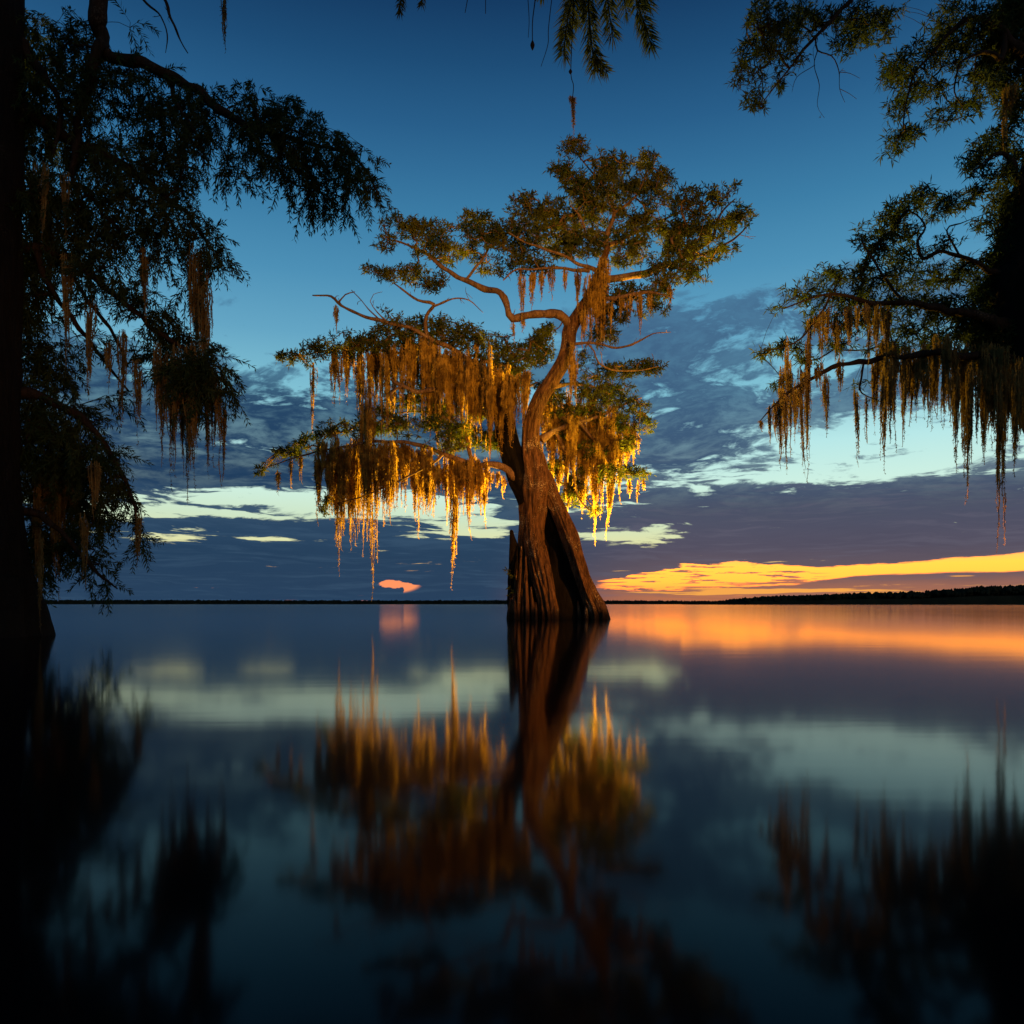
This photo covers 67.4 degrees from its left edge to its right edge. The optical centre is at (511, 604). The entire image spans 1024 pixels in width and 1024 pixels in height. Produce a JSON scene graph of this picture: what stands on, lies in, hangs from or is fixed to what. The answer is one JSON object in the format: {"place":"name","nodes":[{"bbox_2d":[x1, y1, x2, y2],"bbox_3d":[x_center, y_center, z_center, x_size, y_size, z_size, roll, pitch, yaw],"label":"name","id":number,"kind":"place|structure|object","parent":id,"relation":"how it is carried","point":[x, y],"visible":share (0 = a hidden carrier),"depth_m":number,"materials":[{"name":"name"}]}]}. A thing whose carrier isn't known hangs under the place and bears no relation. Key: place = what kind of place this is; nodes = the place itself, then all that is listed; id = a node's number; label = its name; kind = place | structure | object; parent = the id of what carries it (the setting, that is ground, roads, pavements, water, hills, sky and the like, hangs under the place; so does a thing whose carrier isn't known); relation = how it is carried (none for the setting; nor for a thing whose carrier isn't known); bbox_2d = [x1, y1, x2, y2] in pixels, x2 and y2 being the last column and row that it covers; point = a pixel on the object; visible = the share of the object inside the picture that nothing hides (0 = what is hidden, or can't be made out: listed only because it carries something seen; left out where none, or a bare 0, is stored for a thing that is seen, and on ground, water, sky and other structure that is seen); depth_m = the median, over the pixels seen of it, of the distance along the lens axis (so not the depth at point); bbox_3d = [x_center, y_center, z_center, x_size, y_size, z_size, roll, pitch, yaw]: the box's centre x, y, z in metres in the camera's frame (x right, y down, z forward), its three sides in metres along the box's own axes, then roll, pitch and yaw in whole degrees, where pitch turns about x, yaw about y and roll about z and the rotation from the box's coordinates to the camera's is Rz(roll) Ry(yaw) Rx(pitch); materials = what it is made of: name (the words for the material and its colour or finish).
{"place":"outdoors","nodes":[
{"label":"outdoors","id":0,"kind":"place"},
{"bbox_2d":[0,604,1023,1023],"bbox_3d":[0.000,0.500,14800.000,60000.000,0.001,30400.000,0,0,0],"label":"lake water","id":1,"kind":"structure","parent":0,"point":[458,814],"depth_m":1.82,"materials":[{"name":"blue liquid"}]},
{"bbox_2d":[0,0,399,637],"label":"bald cypress","id":2,"kind":"object","parent":1,"relation":"in","point":[60,478],"visible":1,"depth_m":13.03,"materials":[{"name":"green plant"}]},
{"bbox_2d":[45,599,713,603],"bbox_3d":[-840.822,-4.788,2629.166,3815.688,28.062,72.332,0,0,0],"label":"treeline","id":3,"kind":"object","parent":1,"relation":"on","point":[150,601],"visible":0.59,"depth_m":2599.12,"materials":[{"name":"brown wood"}]},
{"bbox_2d":[252,132,758,618],"bbox_3d":[0.007,-7.266,26.469,17.628,17.207,5.014,0,0,0],"label":"bald cypress","id":4,"kind":"object","parent":1,"relation":"in","point":[549,576],"visible":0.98,"depth_m":25.71,"materials":[{"name":"green plant"}]},
{"bbox_2d":[682,585,1023,604],"bbox_3d":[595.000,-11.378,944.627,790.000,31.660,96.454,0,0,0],"label":"wooded hill","id":5,"kind":"structure","parent":1,"relation":"on","point":[996,595],"depth_m":899.35,"materials":[{"name":"black plant"}]},
{"bbox_2d":[21,0,1023,600],"label":"sky","id":6,"kind":"structure","parent":0,"point":[462,109],"materials":[{"name":"blue"}]},
{"bbox_2d":[396,0,662,137],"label":"overhanging branch","id":7,"kind":"object","parent":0,"point":[596,61],"visible":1,"depth_m":5.21,"materials":[{"name":"green plant"}]},
{"bbox_2d":[725,0,1023,552],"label":"bald cypress","id":8,"kind":"object","parent":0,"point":[987,362],"visible":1,"depth_m":17.56,"materials":[{"name":"green plant"}]}
]}

